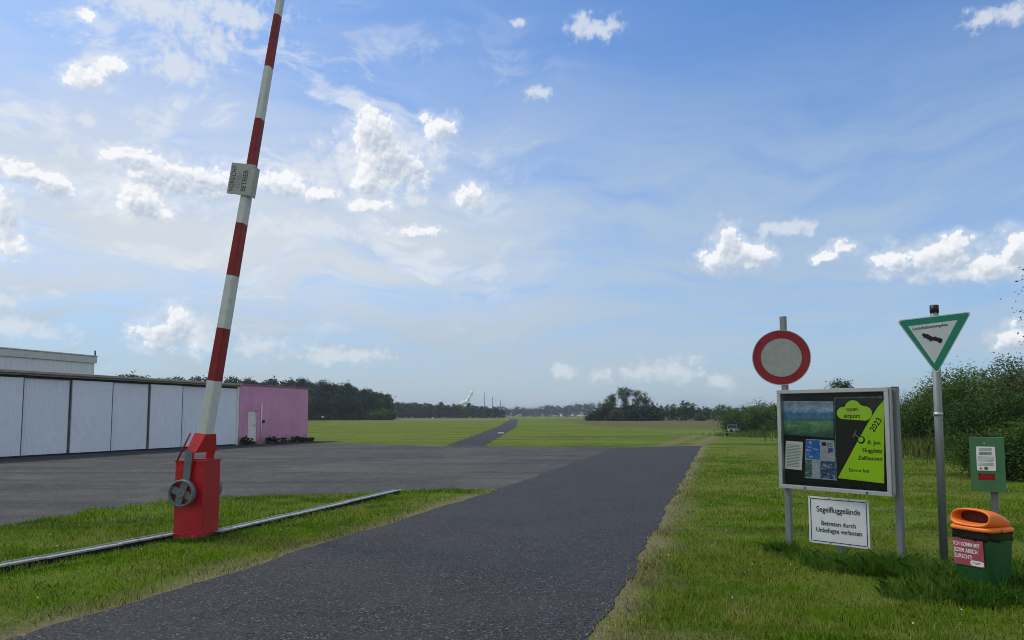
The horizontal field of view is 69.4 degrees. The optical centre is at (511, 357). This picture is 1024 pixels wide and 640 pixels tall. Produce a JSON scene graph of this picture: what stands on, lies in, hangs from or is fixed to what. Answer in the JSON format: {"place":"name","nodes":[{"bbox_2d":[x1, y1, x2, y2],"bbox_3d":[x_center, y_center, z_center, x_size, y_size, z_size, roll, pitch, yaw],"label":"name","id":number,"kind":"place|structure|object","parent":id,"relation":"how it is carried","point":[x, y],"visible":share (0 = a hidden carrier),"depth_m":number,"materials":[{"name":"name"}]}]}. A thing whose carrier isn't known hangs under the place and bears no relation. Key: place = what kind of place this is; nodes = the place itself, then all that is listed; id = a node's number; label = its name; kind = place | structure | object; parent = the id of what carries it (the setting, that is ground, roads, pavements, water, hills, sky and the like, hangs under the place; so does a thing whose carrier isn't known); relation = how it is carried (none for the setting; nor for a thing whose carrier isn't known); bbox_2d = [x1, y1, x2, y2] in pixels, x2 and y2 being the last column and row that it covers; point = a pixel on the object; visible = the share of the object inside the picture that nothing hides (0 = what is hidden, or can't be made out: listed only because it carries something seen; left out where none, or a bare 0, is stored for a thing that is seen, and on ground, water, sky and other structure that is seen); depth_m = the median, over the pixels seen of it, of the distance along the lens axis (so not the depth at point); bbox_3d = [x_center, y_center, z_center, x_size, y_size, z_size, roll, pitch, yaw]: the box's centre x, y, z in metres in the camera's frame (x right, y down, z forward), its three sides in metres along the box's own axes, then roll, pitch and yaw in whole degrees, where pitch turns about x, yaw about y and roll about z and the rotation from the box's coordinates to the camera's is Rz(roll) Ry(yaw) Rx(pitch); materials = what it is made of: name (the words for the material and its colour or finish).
{"place":"outdoors","nodes":[
{"label":"outdoors","id":0,"kind":"place"},
{"bbox_2d":[5,446,700,639],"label":"road","id":1,"kind":"structure","parent":0,"point":[551,555],"depth_m":6.88,"materials":[{"name":"grey asphalt"}]},
{"bbox_2d":[308,419,496,420],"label":"crop field","id":2,"kind":"structure","parent":0,"point":[416,420],"depth_m":222.96,"materials":[{"name":"plant"}]},
{"bbox_2d":[226,376,240,383],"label":"forest tree","id":3,"kind":"object","parent":2,"relation":"on","point":[236,379],"visible":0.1,"depth_m":215.16,"materials":[{"name":"green plant"}]},
{"bbox_2d":[265,375,279,385],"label":"forest tree","id":4,"kind":"object","parent":2,"relation":"on","point":[273,380],"visible":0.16,"depth_m":237.71,"materials":[{"name":"green plant"}]},
{"bbox_2d":[308,397,313,416],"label":"forest tree","id":5,"kind":"object","parent":2,"relation":"on","point":[310,402],"visible":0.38,"depth_m":223.14,"materials":[{"name":"green plant"}]},
{"bbox_2d":[310,397,320,419],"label":"forest tree","id":6,"kind":"object","parent":2,"relation":"on","point":[314,402],"visible":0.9,"depth_m":224.63,"materials":[{"name":"green plant"}]},
{"bbox_2d":[308,379,333,399],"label":"forest tree","id":7,"kind":"object","parent":2,"relation":"on","point":[316,392],"visible":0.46,"depth_m":237.44,"materials":[{"name":"green plant"}]},
{"bbox_2d":[315,380,337,419],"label":"forest tree","id":8,"kind":"object","parent":2,"relation":"on","point":[331,387],"visible":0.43,"depth_m":239.54,"materials":[{"name":"green plant"}]},
{"bbox_2d":[334,380,356,405],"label":"forest tree","id":9,"kind":"object","parent":2,"relation":"on","point":[346,388],"visible":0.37,"depth_m":244.10,"materials":[{"name":"green plant"}]},
{"bbox_2d":[346,410,367,419],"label":"forest edge bush","id":10,"kind":"object","parent":2,"relation":"on","point":[360,415],"visible":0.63,"depth_m":235.36,"materials":[{"name":"green plant"}]},
{"bbox_2d":[351,397,364,419],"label":"forest tree","id":11,"kind":"object","parent":2,"relation":"on","point":[358,406],"visible":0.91,"depth_m":235.95,"materials":[{"name":"green plant"}]},
{"bbox_2d":[358,387,370,406],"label":"forest tree","id":12,"kind":"object","parent":2,"relation":"on","point":[363,393],"visible":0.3,"depth_m":258.02,"materials":[{"name":"green plant"}]},
{"bbox_2d":[361,409,376,419],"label":"forest edge bush","id":13,"kind":"object","parent":2,"relation":"on","point":[369,416],"visible":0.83,"depth_m":234.58,"materials":[{"name":"green plant"}]},
{"bbox_2d":[364,394,375,414],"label":"forest tree","id":14,"kind":"object","parent":2,"relation":"on","point":[369,400],"visible":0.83,"depth_m":238.96,"materials":[{"name":"green plant"}]},
{"bbox_2d":[371,398,380,413],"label":"forest tree","id":15,"kind":"object","parent":2,"relation":"on","point":[376,404],"visible":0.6,"depth_m":240.47,"materials":[{"name":"green plant"}]},
{"bbox_2d":[371,411,385,419],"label":"forest edge bush","id":16,"kind":"object","parent":2,"relation":"on","point":[378,416],"visible":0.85,"depth_m":234.13,"materials":[{"name":"green plant"}]},
{"bbox_2d":[375,398,387,412],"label":"forest tree","id":17,"kind":"object","parent":2,"relation":"on","point":[381,403],"visible":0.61,"depth_m":242.32,"materials":[{"name":"green plant"}]},
{"bbox_2d":[373,407,390,419],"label":"forest edge bush","id":18,"kind":"object","parent":2,"relation":"on","point":[385,413],"visible":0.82,"depth_m":236.71,"materials":[{"name":"green plant"}]},
{"bbox_2d":[375,394,392,411],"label":"forest tree","id":19,"kind":"object","parent":2,"relation":"on","point":[379,396],"visible":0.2,"depth_m":264.89,"materials":[{"name":"green plant"}]},
{"bbox_2d":[383,396,392,411],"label":"forest tree","id":20,"kind":"object","parent":2,"relation":"on","point":[388,404],"visible":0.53,"depth_m":244.35,"materials":[{"name":"green plant"}]},
{"bbox_2d":[382,410,397,419],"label":"forest edge bush","id":21,"kind":"object","parent":2,"relation":"on","point":[392,415],"visible":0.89,"depth_m":236.39,"materials":[{"name":"green plant"}]},
{"bbox_2d":[385,394,395,419],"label":"forest tree","id":22,"kind":"object","parent":2,"relation":"on","point":[392,401],"visible":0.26,"depth_m":266.39,"materials":[{"name":"green plant"}]},
{"bbox_2d":[459,389,472,405],"bbox_3d":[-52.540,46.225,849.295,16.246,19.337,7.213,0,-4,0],"label":"steam plume","id":23,"kind":"object","parent":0,"point":[467,400],"visible":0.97,"depth_m":847.29,"materials":[{"name":"white"}]},
{"bbox_2d":[0,416,1023,639],"bbox_3d":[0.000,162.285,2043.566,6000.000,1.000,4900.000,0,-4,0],"label":"ground","id":24,"kind":"structure","parent":0,"point":[556,431],"depth_m":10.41,"materials":[{"name":"green plant"}]},
{"bbox_2d":[0,531,172,572],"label":"steel beam","id":25,"kind":"structure","parent":24,"relation":"on","point":[96,549],"depth_m":7.92,"materials":[{"name":"metal"}]},
{"bbox_2d":[0,441,332,462],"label":"hangar forecourt","id":26,"kind":"structure","parent":24,"relation":"on","point":[39,458],"depth_m":29.12,"materials":[{"name":"grey asphalt"}]},
{"bbox_2d":[0,369,242,458],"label":"hangar","id":27,"kind":"structure","parent":26,"relation":"on","point":[42,413],"depth_m":29.68,"materials":[{"name":"grey metal"}]},
{"bbox_2d":[0,376,24,456],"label":"sliding door","id":28,"kind":"structure","parent":27,"relation":"in","point":[11,388],"depth_m":26.14,"materials":[{"name":"grey metal"}]},
{"bbox_2d":[21,378,70,455],"bbox_3d":[-17.334,2.191,27.482,0.072,2.810,1.937,-1,-5,18],"label":"sliding door","id":29,"kind":"structure","parent":27,"relation":"in","point":[45,424],"depth_m":27.47,"materials":[{"name":"grey metal"}]},
{"bbox_2d":[68,380,113,452],"bbox_3d":[-16.658,2.333,29.301,0.072,2.810,1.937,-1,-5,18],"label":"sliding door","id":30,"kind":"structure","parent":27,"relation":"in","point":[91,402],"depth_m":29.24,"materials":[{"name":"grey metal"}]},
{"bbox_2d":[111,382,148,450],"bbox_3d":[-16.114,2.479,31.165,0.072,2.810,1.937,-1,-5,18],"label":"sliding door","id":31,"kind":"structure","parent":27,"relation":"in","point":[130,400],"depth_m":31.17,"materials":[{"name":"grey metal"}]},
{"bbox_2d":[147,384,182,448],"bbox_3d":[-15.438,2.622,32.984,0.072,2.810,1.937,-1,-5,18],"label":"sliding door","id":32,"kind":"structure","parent":27,"relation":"in","point":[165,401],"depth_m":32.93,"materials":[{"name":"grey metal"}]},
{"bbox_2d":[181,386,205,446],"bbox_3d":[-14.895,2.768,34.847,0.072,2.810,1.937,-1,-5,18],"label":"sliding door","id":33,"kind":"structure","parent":27,"relation":"in","point":[193,397],"depth_m":34.54,"materials":[{"name":"grey metal"}]},
{"bbox_2d":[214,388,236,444],"bbox_3d":[-14.219,2.911,36.667,0.072,2.810,1.937,-1,-5,18],"label":"sliding door","id":34,"kind":"structure","parent":27,"relation":"in","point":[225,425],"depth_m":36.75,"materials":[{"name":"grey metal"}]},
{"bbox_2d":[239,435,255,444],"bbox_3d":[-13.397,4.207,37.618,0.872,0.495,0.696,0,-4,0],"label":"bush","id":35,"kind":"object","parent":26,"relation":"on","point":[247,442],"visible":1,"depth_m":37.50,"materials":[{"name":"green plant"}]},
{"bbox_2d":[238,383,309,444],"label":"pink building","id":36,"kind":"structure","parent":26,"relation":"on","point":[267,411],"depth_m":40.10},
{"bbox_2d":[248,411,254,440],"bbox_3d":[-13.592,3.655,38.549,0.092,1.700,0.620,-1,-5,18],"label":"door","id":37,"kind":"structure","parent":36,"relation":"in","point":[251,414],"depth_m":38.58,"materials":[{"name":"white metal"}]},
{"bbox_2d":[265,436,287,442],"bbox_3d":[-12.727,4.344,39.688,1.733,0.546,0.704,0,-4,0],"label":"bush","id":38,"kind":"object","parent":26,"relation":"on","point":[274,439],"visible":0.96,"depth_m":39.63,"materials":[{"name":"green plant"}]},
{"bbox_2d":[289,436,304,441],"bbox_3d":[-12.183,4.560,41.489,1.106,0.396,0.634,0,-4,0],"label":"bush","id":39,"kind":"object","parent":26,"relation":"on","point":[297,438],"visible":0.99,"depth_m":41.48,"materials":[{"name":"green plant"}]},
{"bbox_2d":[188,375,203,380],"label":"forest tree","id":40,"kind":"object","parent":24,"relation":"on","point":[196,378],"visible":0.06,"depth_m":217.94,"materials":[{"name":"green plant"}]},
{"bbox_2d":[168,0,284,539],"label":"barrier gate","id":41,"kind":"structure","parent":24,"relation":"on","point":[195,489],"depth_m":9.21,"materials":[{"name":"red metal"}]},
{"bbox_2d":[278,377,299,386],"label":"forest tree","id":42,"kind":"object","parent":24,"relation":"on","point":[291,382],"visible":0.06,"depth_m":238.04,"materials":[{"name":"green plant"}]},
{"bbox_2d":[214,489,401,534],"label":"steel beam","id":43,"kind":"structure","parent":24,"relation":"on","point":[258,522],"depth_m":11.01,"materials":[{"name":"metal"}]},
{"bbox_2d":[0,443,629,524],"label":"apron","id":44,"kind":"object","parent":24,"relation":"on","point":[32,490],"visible":0.67,"depth_m":19.50,"materials":[{"name":"grey asphalt"}]},
{"bbox_2d":[0,347,97,374],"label":"white shed","id":45,"kind":"structure","parent":44,"relation":"on","point":[29,360],"depth_m":46.67,"materials":[{"name":"metal"}]},
{"bbox_2d":[395,403,405,416],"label":"distant tree","id":46,"kind":"object","parent":24,"relation":"on","point":[398,408],"visible":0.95,"depth_m":417.22,"materials":[{"name":"green plant"}]},
{"bbox_2d":[398,402,408,417],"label":"distant tree","id":47,"kind":"object","parent":24,"relation":"on","point":[405,410],"visible":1,"depth_m":417.56,"materials":[{"name":"green plant"}]},
{"bbox_2d":[404,403,410,417],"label":"distant tree","id":48,"kind":"object","parent":24,"relation":"on","point":[407,406],"visible":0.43,"depth_m":430.86,"materials":[{"name":"green plant"}]},
{"bbox_2d":[409,402,417,417],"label":"distant tree","id":49,"kind":"object","parent":24,"relation":"on","point":[411,407],"visible":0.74,"depth_m":418.88,"materials":[{"name":"green plant"}]},
{"bbox_2d":[412,404,420,417],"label":"distant tree","id":50,"kind":"object","parent":24,"relation":"on","point":[416,408],"visible":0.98,"depth_m":416.51,"materials":[{"name":"green plant"}]},
{"bbox_2d":[419,404,429,417],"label":"distant tree","id":51,"kind":"object","parent":24,"relation":"on","point":[423,408],"visible":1,"depth_m":417.49,"materials":[{"name":"green plant"}]},
{"bbox_2d":[422,402,433,417],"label":"distant tree","id":52,"kind":"object","parent":24,"relation":"on","point":[430,410],"visible":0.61,"depth_m":428.38,"materials":[{"name":"green plant"}]},
{"bbox_2d":[431,404,442,417],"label":"distant tree","id":53,"kind":"object","parent":24,"relation":"on","point":[435,415],"visible":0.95,"depth_m":421.32,"materials":[{"name":"green plant"}]},
{"bbox_2d":[437,402,444,417],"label":"distant tree","id":54,"kind":"object","parent":24,"relation":"on","point":[440,407],"visible":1,"depth_m":420.38,"materials":[{"name":"green plant"}]},
{"bbox_2d":[444,405,452,417],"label":"distant tree","id":55,"kind":"object","parent":24,"relation":"on","point":[448,409],"visible":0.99,"depth_m":420.51,"materials":[{"name":"green plant"}]},
{"bbox_2d":[452,403,457,417],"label":"distant tree","id":56,"kind":"object","parent":24,"relation":"on","point":[455,407],"visible":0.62,"depth_m":429.99,"materials":[{"name":"green plant"}]},
{"bbox_2d":[456,404,463,417],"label":"distant tree","id":57,"kind":"object","parent":24,"relation":"on","point":[459,410],"visible":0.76,"depth_m":436.29,"materials":[{"name":"green plant"}]},
{"bbox_2d":[460,407,468,417],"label":"distant tree","id":58,"kind":"object","parent":24,"relation":"on","point":[464,410],"visible":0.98,"depth_m":418.50,"materials":[{"name":"green plant"}]},
{"bbox_2d":[467,405,475,417],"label":"distant tree","id":59,"kind":"object","parent":24,"relation":"on","point":[471,413],"visible":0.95,"depth_m":427.82,"materials":[{"name":"green plant"}]},
{"bbox_2d":[475,407,481,417],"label":"distant tree","id":60,"kind":"object","parent":24,"relation":"on","point":[478,415],"visible":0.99,"depth_m":431.52,"materials":[{"name":"green plant"}]},
{"bbox_2d":[447,419,517,445],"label":"taxiway","id":61,"kind":"structure","parent":24,"relation":"on","point":[484,438],"depth_m":52.77,"materials":[{"name":"grey asphalt"}]},
{"bbox_2d":[484,408,493,417],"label":"distant tree","id":62,"kind":"object","parent":24,"relation":"on","point":[488,411],"visible":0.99,"depth_m":421.75,"materials":[{"name":"green plant"}]},
{"bbox_2d":[492,406,498,417],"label":"distant tree","id":63,"kind":"object","parent":24,"relation":"on","point":[495,410],"visible":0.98,"depth_m":435.79,"materials":[{"name":"green plant"}]},
{"bbox_2d":[0,505,1023,609],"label":"tall weeds","id":64,"kind":"object","parent":24,"relation":"on","point":[910,577],"visible":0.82,"depth_m":6.45,"materials":[{"name":"green plant"}]},
{"bbox_2d":[389,401,769,416],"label":"horizon wood","id":65,"kind":"object","parent":24,"relation":"on","point":[567,411],"visible":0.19,"depth_m":890.43,"materials":[{"name":"leaf"},{"name":"bark"}]},
{"bbox_2d":[586,410,600,420],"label":"thicket bush","id":66,"kind":"object","parent":24,"relation":"on","point":[593,415],"visible":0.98,"depth_m":213.04,"materials":[{"name":"green plant"}]},
{"bbox_2d":[594,405,607,420],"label":"thicket bush","id":67,"kind":"object","parent":24,"relation":"on","point":[600,410],"visible":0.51,"depth_m":214.82,"materials":[{"name":"green plant"}]},
{"bbox_2d":[596,391,618,413],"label":"tall tree","id":68,"kind":"object","parent":24,"relation":"on","point":[611,398],"visible":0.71,"depth_m":215.13,"materials":[{"name":"green plant"}]},
{"bbox_2d":[599,403,622,420],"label":"thicket bush","id":69,"kind":"object","parent":24,"relation":"on","point":[607,414],"visible":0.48,"depth_m":212.94,"materials":[{"name":"green plant"}]},
{"bbox_2d":[609,409,624,420],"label":"pale bush","id":70,"kind":"object","parent":24,"relation":"on","point":[615,414],"visible":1,"depth_m":207.77,"materials":[{"name":"green plant"}]},
{"bbox_2d":[616,386,632,409],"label":"tall tree","id":71,"kind":"object","parent":24,"relation":"on","point":[628,393],"visible":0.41,"depth_m":215.48,"materials":[{"name":"green plant"}]},
{"bbox_2d":[618,402,643,420],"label":"thicket bush","id":72,"kind":"object","parent":24,"relation":"on","point":[629,416],"visible":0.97,"depth_m":209.14,"materials":[{"name":"green plant"}]},
{"bbox_2d":[630,405,651,420],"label":"thicket bush","id":73,"kind":"object","parent":24,"relation":"on","point":[643,411],"visible":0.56,"depth_m":210.61,"materials":[{"name":"green plant"}]},
{"bbox_2d":[629,389,653,419],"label":"tall tree","id":74,"kind":"object","parent":24,"relation":"on","point":[644,400],"visible":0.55,"depth_m":215.30,"materials":[{"name":"green plant"}]},
{"bbox_2d":[636,404,654,420],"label":"thicket bush","id":75,"kind":"object","parent":24,"relation":"on","point":[649,418],"visible":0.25,"depth_m":212.75,"materials":[{"name":"green plant"}]},
{"bbox_2d":[642,403,663,420],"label":"thicket bush","id":76,"kind":"object","parent":24,"relation":"on","point":[653,406],"visible":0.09,"depth_m":216.19,"materials":[{"name":"green plant"}]},
{"bbox_2d":[643,405,670,420],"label":"thicket bush","id":77,"kind":"object","parent":24,"relation":"on","point":[658,414],"visible":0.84,"depth_m":212.57,"materials":[{"name":"green plant"}]},
{"bbox_2d":[667,404,679,420],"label":"meadow tree","id":78,"kind":"object","parent":24,"relation":"on","point":[672,410],"visible":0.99,"depth_m":220.04,"materials":[{"name":"green plant"}]},
{"bbox_2d":[677,402,688,420],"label":"meadow tree","id":79,"kind":"object","parent":24,"relation":"on","point":[681,419],"visible":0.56,"depth_m":224.06,"materials":[{"name":"green plant"}]},
{"bbox_2d":[679,400,691,420],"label":"meadow tree","id":80,"kind":"object","parent":24,"relation":"on","point":[687,404],"visible":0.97,"depth_m":222.08,"materials":[{"name":"green plant"}]},
{"bbox_2d":[685,403,696,420],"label":"meadow tree","id":81,"kind":"object","parent":24,"relation":"on","point":[693,412],"visible":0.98,"depth_m":221.21,"materials":[{"name":"green plant"}]},
{"bbox_2d":[692,411,708,420],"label":"pale bush","id":82,"kind":"object","parent":24,"relation":"on","point":[699,416],"visible":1,"depth_m":212.69,"materials":[{"name":"green plant"}]},
{"bbox_2d":[702,406,709,419],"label":"meadow tree","id":83,"kind":"object","parent":24,"relation":"on","point":[706,408],"visible":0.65,"depth_m":225.45,"materials":[{"name":"green plant"}]},
{"bbox_2d":[709,407,719,420],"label":"meadow tree","id":84,"kind":"object","parent":24,"relation":"on","point":[713,413],"visible":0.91,"depth_m":220.87,"materials":[{"name":"green plant"}]},
{"bbox_2d":[726,424,739,435],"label":"off roader","id":85,"kind":"object","parent":24,"relation":"on","point":[732,428],"visible":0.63,"depth_m":89.62,"materials":[{"name":"white paint"}]},
{"bbox_2d":[713,403,764,432],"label":"bush","id":86,"kind":"object","parent":24,"relation":"on","point":[729,419],"visible":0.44,"depth_m":99.99,"materials":[{"name":"green plant"}]},
{"bbox_2d":[738,397,776,432],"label":"bush","id":87,"kind":"object","parent":24,"relation":"on","point":[756,418],"visible":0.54,"depth_m":96.16,"materials":[{"name":"green plant"}]},
{"bbox_2d":[760,405,777,432],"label":"bush","id":88,"kind":"object","parent":24,"relation":"on","point":[772,421],"visible":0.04,"depth_m":88.61,"materials":[{"name":"green plant"}]},
{"bbox_2d":[808,496,869,553],"bbox_3d":[3.386,1.803,7.642,0.074,0.700,0.615,4,-6,-44],"label":"warning sign","id":89,"kind":"object","parent":24,"relation":"on","point":[840,523],"visible":1,"depth_m":7.62,"materials":[{"name":"white metal"}]},
{"bbox_2d":[824,377,853,388],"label":"young tree","id":90,"kind":"object","parent":24,"relation":"on","point":[837,384],"visible":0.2,"depth_m":73.78,"materials":[{"name":"green plant"}]},
{"bbox_2d":[777,316,905,557],"bbox_3d":[3.388,0.827,7.736,0.176,2.660,1.238,4,-6,-40],"label":"notice board","id":91,"kind":"object","parent":24,"relation":"on","point":[843,440],"visible":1,"depth_m":7.66,"materials":[{"name":"metal"}]},
{"bbox_2d":[752,330,810,384],"bbox_3d":[2.981,0.001,8.195,0.614,0.614,0.040,-1,-5,17],"label":"round sign","id":92,"kind":"object","parent":91,"relation":"attached to","point":[781,357],"visible":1,"depth_m":8.18,"materials":[{"name":"metal"}]},
{"bbox_2d":[900,380,965,439],"bbox_3d":[21.071,2.603,35.927,5.999,3.434,5.299,0,-4,0],"label":"bush","id":93,"kind":"object","parent":24,"relation":"on","point":[909,420],"visible":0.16,"depth_m":35.67,"materials":[{"name":"green plant"}]},
{"bbox_2d":[898,305,969,563],"bbox_3d":[4.115,0.797,7.144,0.627,2.628,0.098,-1,-5,17],"label":"nature reserve sign","id":94,"kind":"object","parent":24,"relation":"on","point":[933,336],"visible":0.98,"depth_m":7.15,"materials":[{"name":"metal"}]},
{"bbox_2d":[907,356,1023,436],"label":"bush","id":95,"kind":"object","parent":24,"relation":"on","point":[953,387],"visible":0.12,"depth_m":32.63,"materials":[{"name":"green plant"}]},
{"bbox_2d":[911,379,1023,449],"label":"bush","id":96,"kind":"object","parent":24,"relation":"on","point":[997,410],"visible":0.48,"depth_m":24.78,"materials":[{"name":"green plant"}]},
{"bbox_2d":[931,411,1023,481],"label":"bush","id":97,"kind":"object","parent":24,"relation":"on","point":[1014,450],"visible":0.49,"depth_m":17.32,"materials":[{"name":"green plant"}]},
{"bbox_2d":[950,508,1013,588],"bbox_3d":[3.952,1.630,6.215,0.346,0.722,0.436,2,-5,-22],"label":"litter bin","id":98,"kind":"object","parent":24,"relation":"on","point":[982,539],"visible":0.96,"depth_m":6.08,"materials":[{"name":"green plastic"}]},
{"bbox_2d":[944,341,1023,409],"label":"bush","id":99,"kind":"object","parent":24,"relation":"on","point":[1008,379],"visible":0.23,"depth_m":28.57,"materials":[{"name":"green plant"}]},
{"bbox_2d":[969,437,1006,513],"bbox_3d":[4.423,1.416,6.850,0.272,1.349,0.154,-3,-5,32],"label":"dog bag dispenser","id":100,"kind":"object","parent":24,"relation":"on","point":[987,464],"visible":0.94,"depth_m":6.83,"materials":[{"name":"green paint"}]},
{"bbox_2d":[0,0,1023,415],"label":"sky","id":101,"kind":"structure","parent":0,"point":[531,204],"materials":[{"name":"blue"}]},
{"bbox_2d":[689,428,966,466],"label":"rough grass","id":102,"kind":"structure","parent":0,"point":[912,446],"depth_m":27.85,"materials":[{"name":"green plant"}]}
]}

